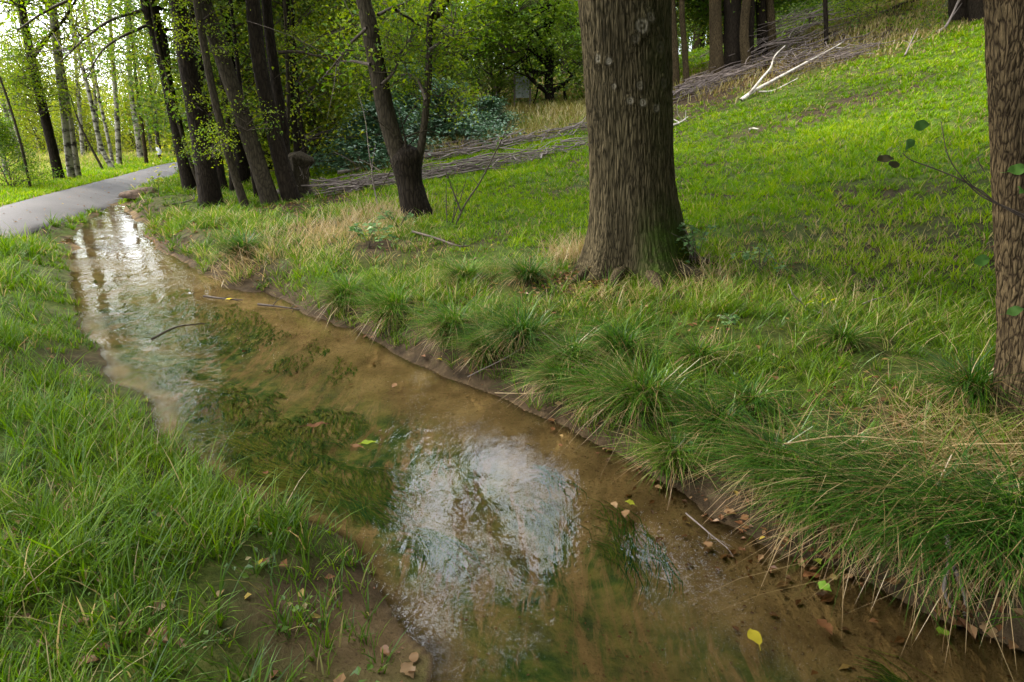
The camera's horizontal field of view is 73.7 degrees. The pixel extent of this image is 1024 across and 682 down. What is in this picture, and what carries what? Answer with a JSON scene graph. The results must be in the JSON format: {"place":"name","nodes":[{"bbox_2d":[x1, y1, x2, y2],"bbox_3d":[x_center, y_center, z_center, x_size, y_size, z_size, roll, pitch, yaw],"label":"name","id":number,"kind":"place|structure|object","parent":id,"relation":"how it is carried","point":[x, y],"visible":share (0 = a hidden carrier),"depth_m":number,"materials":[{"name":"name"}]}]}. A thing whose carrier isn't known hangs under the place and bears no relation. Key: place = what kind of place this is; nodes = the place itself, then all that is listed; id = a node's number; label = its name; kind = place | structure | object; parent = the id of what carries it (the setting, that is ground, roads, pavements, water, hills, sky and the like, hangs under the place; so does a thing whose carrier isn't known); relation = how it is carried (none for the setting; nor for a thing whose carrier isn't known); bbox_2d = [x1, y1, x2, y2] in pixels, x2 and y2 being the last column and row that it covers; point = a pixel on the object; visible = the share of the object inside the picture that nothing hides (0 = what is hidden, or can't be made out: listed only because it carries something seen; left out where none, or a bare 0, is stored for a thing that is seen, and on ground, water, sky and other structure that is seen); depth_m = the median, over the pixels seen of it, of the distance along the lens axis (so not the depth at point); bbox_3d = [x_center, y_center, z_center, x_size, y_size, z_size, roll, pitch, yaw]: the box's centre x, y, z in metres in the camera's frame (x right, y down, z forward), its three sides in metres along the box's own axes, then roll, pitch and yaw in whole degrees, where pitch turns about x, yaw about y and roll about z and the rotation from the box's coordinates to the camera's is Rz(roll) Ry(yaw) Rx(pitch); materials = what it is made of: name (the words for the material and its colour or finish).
{"place":"outdoors","nodes":[
{"label":"outdoors","id":0,"kind":"place"},
{"bbox_2d":[0,161,193,241],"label":"path","id":1,"kind":"structure","parent":0,"point":[28,214],"depth_m":13.69,"materials":[{"name":"asphalt"}]},
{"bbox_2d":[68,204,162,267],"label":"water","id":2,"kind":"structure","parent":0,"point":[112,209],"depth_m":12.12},
{"bbox_2d":[0,146,312,206],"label":"verge grass","id":3,"kind":"structure","parent":0,"point":[91,171],"depth_m":20.32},
{"bbox_2d":[0,166,407,681],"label":"streamside grass","id":4,"kind":"structure","parent":0,"point":[45,517],"depth_m":2.53,"materials":[{"name":"plant"}]},
{"bbox_2d":[0,0,705,130],"label":"sky","id":5,"kind":"structure","parent":0,"point":[34,0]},
{"bbox_2d":[0,0,1023,681],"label":"ground","id":6,"kind":"structure","parent":0,"point":[436,438],"depth_m":3.32,"materials":[{"name":"plant"}]},
{"bbox_2d":[0,101,71,188],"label":"shrub","id":7,"kind":"object","parent":6,"relation":"on","point":[6,133],"visible":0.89,"depth_m":15.91,"materials":[{"name":"green plant"}]},
{"bbox_2d":[0,0,111,179],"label":"alder tree","id":8,"kind":"object","parent":6,"relation":"on","point":[32,73],"visible":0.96,"depth_m":17.39,"materials":[{"name":"green plant"}]},
{"bbox_2d":[0,60,121,152],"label":"shrub","id":9,"kind":"object","parent":6,"relation":"on","point":[34,122],"visible":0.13,"depth_m":35.76,"materials":[{"name":"green plant"}]},
{"bbox_2d":[0,0,131,177],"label":"birch tree","id":10,"kind":"object","parent":6,"relation":"on","point":[69,161],"visible":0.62,"depth_m":18.12,"materials":[{"name":"green plant"}]},
{"bbox_2d":[0,0,139,175],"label":"birch tree","id":11,"kind":"object","parent":6,"relation":"on","point":[74,150],"visible":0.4,"depth_m":18.55,"materials":[{"name":"green plant"}]},
{"bbox_2d":[0,0,148,167],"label":"birch tree","id":12,"kind":"object","parent":6,"relation":"on","point":[97,132],"visible":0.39,"depth_m":22.67,"materials":[{"name":"green plant"}]},
{"bbox_2d":[15,1,133,155],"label":"birch tree","id":13,"kind":"object","parent":6,"relation":"on","point":[81,135],"visible":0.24,"depth_m":28.76,"materials":[{"name":"green plant"}]},
{"bbox_2d":[21,75,148,153],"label":"shrub","id":14,"kind":"object","parent":6,"relation":"on","point":[87,123],"visible":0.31,"depth_m":34.10,"materials":[{"name":"green plant"}]},
{"bbox_2d":[41,0,130,163],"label":"birch tree","id":15,"kind":"object","parent":6,"relation":"on","point":[105,128],"visible":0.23,"depth_m":24.83,"materials":[{"name":"green plant"}]},
{"bbox_2d":[43,0,143,155],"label":"birch tree","id":16,"kind":"object","parent":6,"relation":"on","point":[96,107],"visible":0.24,"depth_m":31.78,"materials":[{"name":"green plant"}]},
{"bbox_2d":[0,0,196,191],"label":"alder tree","id":17,"kind":"object","parent":6,"relation":"on","point":[187,179],"visible":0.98,"depth_m":13.35,"materials":[{"name":"green plant"}]},
{"bbox_2d":[58,0,159,163],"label":"birch tree","id":18,"kind":"object","parent":6,"relation":"on","point":[117,137],"visible":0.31,"depth_m":24.61,"materials":[{"name":"green plant"}]},
{"bbox_2d":[80,0,152,163],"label":"birch tree","id":19,"kind":"object","parent":6,"relation":"on","point":[144,144],"visible":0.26,"depth_m":25.61,"materials":[{"name":"green plant"}]},
{"bbox_2d":[77,0,160,157],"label":"birch tree","id":20,"kind":"object","parent":6,"relation":"on","point":[139,150],"visible":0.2,"depth_m":29.50,"materials":[{"name":"green plant"}]},
{"bbox_2d":[83,65,172,152],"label":"shrub","id":21,"kind":"object","parent":6,"relation":"on","point":[127,114],"visible":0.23,"depth_m":35.65,"materials":[{"name":"green plant"}]},
{"bbox_2d":[149,0,196,184],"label":"alder tree","id":22,"kind":"object","parent":6,"relation":"on","point":[169,88],"visible":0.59,"depth_m":13.98,"materials":[{"name":"brown plant"}]},
{"bbox_2d":[158,0,227,188],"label":"alder tree","id":23,"kind":"object","parent":6,"relation":"on","point":[221,175],"visible":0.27,"depth_m":14.21,"materials":[{"name":"brown plant"}]},
{"bbox_2d":[84,0,305,171],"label":"tree","id":24,"kind":"object","parent":6,"relation":"on","point":[136,83],"visible":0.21,"depth_m":14.87,"materials":[{"name":"green plant"}]},
{"bbox_2d":[156,0,234,206],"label":"alder tree","id":25,"kind":"object","parent":6,"relation":"on","point":[208,186],"visible":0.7,"depth_m":11.73,"materials":[{"name":"brown plant"}]},
{"bbox_2d":[165,0,249,206],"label":"alder tree","id":26,"kind":"object","parent":6,"relation":"on","point":[222,137],"visible":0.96,"depth_m":10.97,"materials":[{"name":"brown plant"}]},
{"bbox_2d":[66,0,356,183],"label":"tree","id":27,"kind":"object","parent":6,"relation":"on","point":[242,168],"visible":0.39,"depth_m":14.24,"materials":[{"name":"green plant"}]},
{"bbox_2d":[63,0,363,177],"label":"tree","id":28,"kind":"object","parent":6,"relation":"on","point":[171,49],"visible":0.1,"depth_m":15.30,"materials":[{"name":"green plant"}]},
{"bbox_2d":[152,0,279,205],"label":"alder tree","id":29,"kind":"object","parent":6,"relation":"on","point":[260,171],"visible":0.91,"depth_m":11.18,"materials":[{"name":"brown plant"}]},
{"bbox_2d":[67,0,366,169],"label":"tree","id":30,"kind":"object","parent":6,"relation":"on","point":[265,137],"visible":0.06,"depth_m":17.14,"materials":[{"name":"green plant"}]},
{"bbox_2d":[175,230,296,294],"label":"dead grass","id":31,"kind":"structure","parent":6,"relation":"on","point":[241,262],"depth_m":7.29,"materials":[{"name":"plant"}]},
{"bbox_2d":[199,0,300,201],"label":"alder tree","id":32,"kind":"object","parent":6,"relation":"on","point":[287,184],"visible":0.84,"depth_m":11.38,"materials":[{"name":"brown plant"}]},
{"bbox_2d":[162,0,364,107],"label":"tree","id":33,"kind":"object","parent":6,"relation":"on","point":[273,12],"visible":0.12,"depth_m":16.06,"materials":[{"name":"green plant"}]},
{"bbox_2d":[282,0,289,131],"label":"alder tree","id":34,"kind":"object","parent":6,"relation":"on","point":[287,66],"visible":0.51,"depth_m":12.99,"materials":[{"name":"brown plant"}]},
{"bbox_2d":[162,0,411,172],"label":"tree","id":35,"kind":"object","parent":6,"relation":"on","point":[295,134],"visible":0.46,"depth_m":14.95,"materials":[{"name":"green plant"}]},
{"bbox_2d":[288,151,314,198],"bbox_3d":[-3.900,-2.929,12.307,0.597,0.960,0.699,10,20,29],"label":"tree stump","id":36,"kind":"object","parent":6,"relation":"on","point":[301,163],"visible":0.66,"depth_m":12.23,"materials":[{"name":"wood"}]},
{"bbox_2d":[261,0,359,153],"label":"alder tree","id":37,"kind":"object","parent":6,"relation":"on","point":[272,56],"visible":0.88,"depth_m":12.32,"materials":[{"name":"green plant"}]},
{"bbox_2d":[215,0,417,156],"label":"tree","id":38,"kind":"object","parent":6,"relation":"on","point":[330,61],"visible":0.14,"depth_m":17.25,"materials":[{"name":"green plant"}]},
{"bbox_2d":[223,0,420,177],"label":"shrub","id":39,"kind":"object","parent":6,"relation":"on","point":[332,116],"visible":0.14,"depth_m":17.13,"materials":[{"name":"green plant"}]},
{"bbox_2d":[211,200,448,272],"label":"dead grass","id":40,"kind":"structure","parent":6,"relation":"on","point":[320,228],"depth_m":8.41,"materials":[{"name":"plant"}]},
{"bbox_2d":[240,0,452,152],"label":"tree","id":41,"kind":"object","parent":6,"relation":"on","point":[382,19],"visible":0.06,"depth_m":19.40,"materials":[{"name":"green plant"}]},
{"bbox_2d":[308,113,387,173],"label":"evergreen shrub","id":42,"kind":"object","parent":6,"relation":"on","point":[354,124],"visible":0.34,"depth_m":15.40,"materials":[{"name":"green plant"}]},
{"bbox_2d":[245,0,500,217],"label":"alder tree","id":43,"kind":"object","parent":6,"relation":"on","point":[406,160],"visible":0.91,"depth_m":8.68,"materials":[{"name":"green plant"}]},
{"bbox_2d":[308,95,444,174],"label":"evergreen shrub","id":44,"kind":"object","parent":6,"relation":"on","point":[371,110],"visible":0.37,"depth_m":15.29,"materials":[{"name":"green plant"}]},
{"bbox_2d":[348,222,408,248],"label":"bramble","id":45,"kind":"object","parent":6,"relation":"on","point":[355,228],"visible":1,"depth_m":7.35,"materials":[{"name":"green plant"}]},
{"bbox_2d":[310,189,459,227],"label":"dead grass","id":46,"kind":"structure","parent":6,"relation":"on","point":[377,207],"depth_m":9.35,"materials":[{"name":"plant"}]},
{"bbox_2d":[318,267,453,344],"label":"sedge tussock","id":47,"kind":"object","parent":6,"relation":"on","point":[391,300],"visible":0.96,"depth_m":5.38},
{"bbox_2d":[338,62,454,135],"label":"evergreen shrub","id":48,"kind":"object","parent":6,"relation":"on","point":[406,100],"visible":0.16,"depth_m":19.24,"materials":[{"name":"green plant"}]},
{"bbox_2d":[277,137,587,196],"bbox_3d":[-0.910,-3.431,13.222,7.320,1.147,2.687,-7,19,-22],"label":"brash row","id":49,"kind":"object","parent":6,"relation":"on","point":[468,165],"visible":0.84,"depth_m":12.59,"materials":[{"name":"brown wood"}]},
{"bbox_2d":[365,281,516,357],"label":"sedge tussock","id":50,"kind":"object","parent":6,"relation":"on","point":[442,317],"visible":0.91,"depth_m":4.78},
{"bbox_2d":[412,246,502,286],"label":"sedge tussock","id":51,"kind":"object","parent":6,"relation":"on","point":[464,267],"visible":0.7,"depth_m":5.80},
{"bbox_2d":[403,68,537,151],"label":"evergreen shrub","id":52,"kind":"object","parent":6,"relation":"on","point":[463,126],"visible":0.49,"depth_m":16.74,"materials":[{"name":"green plant"}]},
{"bbox_2d":[424,309,547,380],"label":"sedge tussock","id":53,"kind":"object","parent":6,"relation":"on","point":[476,353],"visible":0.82,"depth_m":4.49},
{"bbox_2d":[395,0,583,104],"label":"oak tree","id":54,"kind":"object","parent":6,"relation":"on","point":[549,43],"visible":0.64,"depth_m":22.95,"materials":[{"name":"green plant"}]},
{"bbox_2d":[459,92,528,129],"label":"evergreen shrub","id":55,"kind":"object","parent":6,"relation":"on","point":[494,107],"visible":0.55,"depth_m":19.97,"materials":[{"name":"green plant"}]},
{"bbox_2d":[0,194,993,681],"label":"weeds","id":56,"kind":"object","parent":6,"relation":"on","point":[358,668],"visible":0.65,"depth_m":2.64,"materials":[{"name":"green plant"}]},
{"bbox_2d":[433,0,576,111],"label":"shrub","id":57,"kind":"object","parent":6,"relation":"on","point":[500,59],"visible":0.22,"depth_m":24.95,"materials":[{"name":"green plant"}]},
{"bbox_2d":[423,117,586,161],"bbox_3d":[-0.057,-4.719,15.928,5.991,1.028,1.731,-12,21,-33],"label":"brash row","id":58,"kind":"object","parent":6,"relation":"on","point":[519,138],"visible":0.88,"depth_m":15.51,"materials":[{"name":"brown wood"}]},
{"bbox_2d":[298,0,722,294],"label":"oak tree","id":59,"kind":"object","parent":6,"relation":"on","point":[635,217],"visible":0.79,"depth_m":5.30,"materials":[{"name":"brown plant"}]},
{"bbox_2d":[0,1,1023,681],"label":"leaf litter","id":60,"kind":"object","parent":6,"relation":"on","point":[824,595],"visible":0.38,"depth_m":2.93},
{"bbox_2d":[755,348,1023,610],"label":"dead grass","id":61,"kind":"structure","parent":60,"relation":"on","point":[953,439],"depth_m":2.69,"materials":[{"name":"plant"}]},
{"bbox_2d":[93,280,935,681],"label":"algae","id":62,"kind":"object","parent":6,"relation":"on","point":[283,478],"visible":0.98,"depth_m":3.42,"materials":[{"name":"plant"}]},
{"bbox_2d":[435,288,601,364],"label":"sedge tussock","id":63,"kind":"object","parent":6,"relation":"on","point":[509,330],"visible":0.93,"depth_m":4.46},
{"bbox_2d":[467,242,570,289],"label":"sedge tussock","id":64,"kind":"object","parent":6,"relation":"on","point":[524,272],"visible":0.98,"depth_m":5.55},
{"bbox_2d":[482,327,627,415],"bbox_3d":[0.235,0.182,4.011,1.036,0.441,0.980,0,17,0],"label":"sedge tussock","id":65,"kind":"object","parent":6,"relation":"on","point":[536,381],"visible":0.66,"depth_m":3.99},
{"bbox_2d":[525,224,585,269],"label":"straw tuft","id":66,"kind":"object","parent":6,"relation":"on","point":[574,251],"visible":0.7,"depth_m":6.23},
{"bbox_2d":[497,310,629,381],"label":"sedge tussock","id":67,"kind":"object","parent":6,"relation":"on","point":[565,357],"visible":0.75,"depth_m":4.13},
{"bbox_2d":[125,168,1023,634],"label":"bank grass","id":68,"kind":"structure","parent":6,"relation":"on","point":[719,298],"depth_m":4.64,"materials":[{"name":"plant"}]},
{"bbox_2d":[189,222,278,273],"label":"sedge tussock","id":69,"kind":"object","parent":68,"relation":"on","point":[239,242],"visible":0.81,"depth_m":7.71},
{"bbox_2d":[284,261,387,325],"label":"sedge tussock","id":70,"kind":"object","parent":68,"relation":"on","point":[342,291],"visible":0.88,"depth_m":5.91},
{"bbox_2d":[517,340,664,449],"bbox_3d":[0.447,0.269,3.772,0.970,0.469,0.964,0,17,0],"label":"sedge tussock","id":71,"kind":"object","parent":68,"relation":"on","point":[578,392],"visible":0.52,"depth_m":3.77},
{"bbox_2d":[519,312,750,479],"bbox_3d":[0.628,0.232,3.670,1.392,0.632,1.544,7,19,21],"label":"sedge tussock","id":72,"kind":"object","parent":68,"relation":"on","point":[643,402],"visible":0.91,"depth_m":3.54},
{"bbox_2d":[593,385,740,508],"bbox_3d":[0.778,0.495,3.260,0.908,0.384,0.932,0,17,0],"label":"sedge tussock","id":73,"kind":"object","parent":68,"relation":"on","point":[673,457],"visible":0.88,"depth_m":3.19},
{"bbox_2d":[619,355,830,489],"bbox_3d":[1.002,0.378,3.272,1.000,0.459,1.014,-6,18,-20],"label":"sedge tussock","id":74,"kind":"object","parent":68,"relation":"on","point":[694,427],"visible":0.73,"depth_m":3.25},
{"bbox_2d":[632,376,941,543],"bbox_3d":[1.074,0.501,2.939,1.196,0.550,1.213,0,17,0],"label":"sedge tussock","id":75,"kind":"object","parent":68,"relation":"on","point":[733,446],"visible":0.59,"depth_m":2.93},
{"bbox_2d":[767,393,954,480],"bbox_3d":[1.470,0.452,2.916,0.771,0.306,0.725,10,20,29],"label":"sedge tussock","id":76,"kind":"object","parent":68,"relation":"on","point":[853,441],"visible":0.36,"depth_m":2.92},
{"bbox_2d":[756,398,1023,678],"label":"sedge tussock","id":77,"kind":"object","parent":68,"relation":"on","point":[979,574],"visible":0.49,"depth_m":2.28,"materials":[{"name":"plant"}]},
{"bbox_2d":[504,1,708,102],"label":"shrub","id":78,"kind":"object","parent":6,"relation":"on","point":[576,83],"visible":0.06,"depth_m":24.27,"materials":[{"name":"green plant"}]},
{"bbox_2d":[228,0,996,340],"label":"meadow grass","id":79,"kind":"structure","parent":6,"relation":"on","point":[684,150],"depth_m":9.31,"materials":[{"name":"plant"}]},
{"bbox_2d":[547,299,715,369],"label":"sedge tussock","id":80,"kind":"object","parent":6,"relation":"on","point":[617,335],"visible":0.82,"depth_m":4.09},
{"bbox_2d":[345,0,983,173],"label":"rough herbage","id":81,"kind":"object","parent":6,"relation":"on","point":[578,106],"visible":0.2,"depth_m":18.93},
{"bbox_2d":[672,222,716,263],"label":"bramble","id":82,"kind":"object","parent":6,"relation":"on","point":[689,237],"visible":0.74,"depth_m":5.55,"materials":[{"name":"green plant"}]},
{"bbox_2d":[671,0,723,87],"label":"pine tree","id":83,"kind":"object","parent":6,"relation":"on","point":[675,59],"visible":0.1,"depth_m":20.37,"materials":[{"name":"brown plant"}]},
{"bbox_2d":[636,319,763,382],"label":"sedge tussock","id":84,"kind":"object","parent":6,"relation":"on","point":[696,354],"visible":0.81,"depth_m":3.78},
{"bbox_2d":[676,0,723,82],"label":"pine tree","id":85,"kind":"object","parent":6,"relation":"on","point":[683,28],"visible":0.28,"depth_m":20.28,"materials":[{"name":"brown plant"}]},
{"bbox_2d":[673,58,770,102],"bbox_3d":[5.342,-7.428,19.532,4.101,1.530,3.102,0,17,0],"label":"brash row","id":86,"kind":"object","parent":6,"relation":"on","point":[704,79],"visible":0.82,"depth_m":19.26,"materials":[{"name":"brown wood"}]},
{"bbox_2d":[675,0,792,71],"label":"pine tree","id":87,"kind":"object","parent":6,"relation":"on","point":[744,31],"visible":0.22,"depth_m":19.44,"materials":[{"name":"brown plant"}]},
{"bbox_2d":[700,0,767,57],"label":"tree","id":88,"kind":"object","parent":6,"relation":"on","point":[761,17],"visible":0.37,"depth_m":20.29,"materials":[{"name":"brown plant"}]},
{"bbox_2d":[675,0,797,73],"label":"pine tree","id":89,"kind":"object","parent":6,"relation":"on","point":[716,58],"visible":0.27,"depth_m":19.76,"materials":[{"name":"brown plant"}]},
{"bbox_2d":[676,0,811,69],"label":"tree","id":90,"kind":"object","parent":6,"relation":"on","point":[731,24],"visible":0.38,"depth_m":19.89,"materials":[{"name":"brown plant"}]},
{"bbox_2d":[685,354,824,427],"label":"sedge tussock","id":91,"kind":"object","parent":6,"relation":"on","point":[746,393],"visible":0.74,"depth_m":3.36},
{"bbox_2d":[687,0,836,52],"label":"pine tree","id":92,"kind":"object","parent":6,"relation":"on","point":[770,11],"visible":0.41,"depth_m":20.41,"materials":[{"name":"plant"}]},
{"bbox_2d":[700,0,885,76],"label":"brash row","id":93,"kind":"object","parent":6,"relation":"on","point":[797,31],"visible":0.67,"depth_m":19.91,"materials":[{"name":"brown wood"}]},
{"bbox_2d":[739,40,849,101],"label":"fallen birch branch","id":94,"kind":"object","parent":6,"relation":"on","point":[754,89],"visible":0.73,"depth_m":16.81,"materials":[{"name":"white wood"}]},
{"bbox_2d":[671,371,953,599],"bbox_3d":[1.222,0.553,2.799,1.192,0.591,1.356,15,23,39],"label":"sedge tussock","id":95,"kind":"object","parent":6,"relation":"on","point":[795,514],"visible":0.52,"depth_m":2.68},
{"bbox_2d":[711,29,913,89],"bbox_3d":[7.789,-7.595,18.369,5.181,1.595,3.534,10,20,29],"label":"brash row","id":96,"kind":"object","parent":6,"relation":"on","point":[841,52],"visible":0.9,"depth_m":17.95,"materials":[{"name":"brown wood"}]},
{"bbox_2d":[756,0,870,38],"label":"shrub","id":97,"kind":"object","parent":6,"relation":"on","point":[810,18],"visible":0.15,"depth_m":24.40,"materials":[{"name":"green plant"}]},
{"bbox_2d":[774,298,896,354],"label":"sedge tussock","id":98,"kind":"object","parent":6,"relation":"on","point":[833,334],"visible":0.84,"depth_m":3.86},
{"bbox_2d":[654,363,1023,625],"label":"dead grass","id":99,"kind":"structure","parent":6,"relation":"on","point":[870,468],"depth_m":2.65,"materials":[{"name":"plant"}]},
{"bbox_2d":[684,393,1023,680],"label":"sedge tussock","id":100,"kind":"object","parent":6,"relation":"on","point":[898,541],"visible":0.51,"depth_m":2.41,"materials":[{"name":"plant"}]},
{"bbox_2d":[699,388,1023,643],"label":"sedge tussock","id":101,"kind":"object","parent":6,"relation":"on","point":[849,530],"visible":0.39,"depth_m":2.54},
{"bbox_2d":[813,0,924,36],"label":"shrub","id":102,"kind":"object","parent":6,"relation":"on","point":[853,5],"visible":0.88,"depth_m":19.91,"materials":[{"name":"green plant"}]},
{"bbox_2d":[806,358,1023,669],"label":"sedge tussock","id":103,"kind":"object","parent":6,"relation":"on","point":[1002,508],"visible":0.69,"depth_m":2.30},
{"bbox_2d":[872,324,1023,433],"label":"sedge tussock","id":104,"kind":"object","parent":6,"relation":"on","point":[985,382],"visible":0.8,"depth_m":3.12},
{"bbox_2d":[875,120,1023,315],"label":"hazel shoot","id":105,"kind":"object","parent":6,"relation":"on","point":[1015,169],"visible":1,"depth_m":1.89,"materials":[{"name":"green plant"}]},
{"bbox_2d":[983,0,1023,431],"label":"oak tree","id":106,"kind":"object","parent":6,"relation":"on","point":[1004,39],"visible":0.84,"depth_m":2.72,"materials":[{"name":"brown plant"}]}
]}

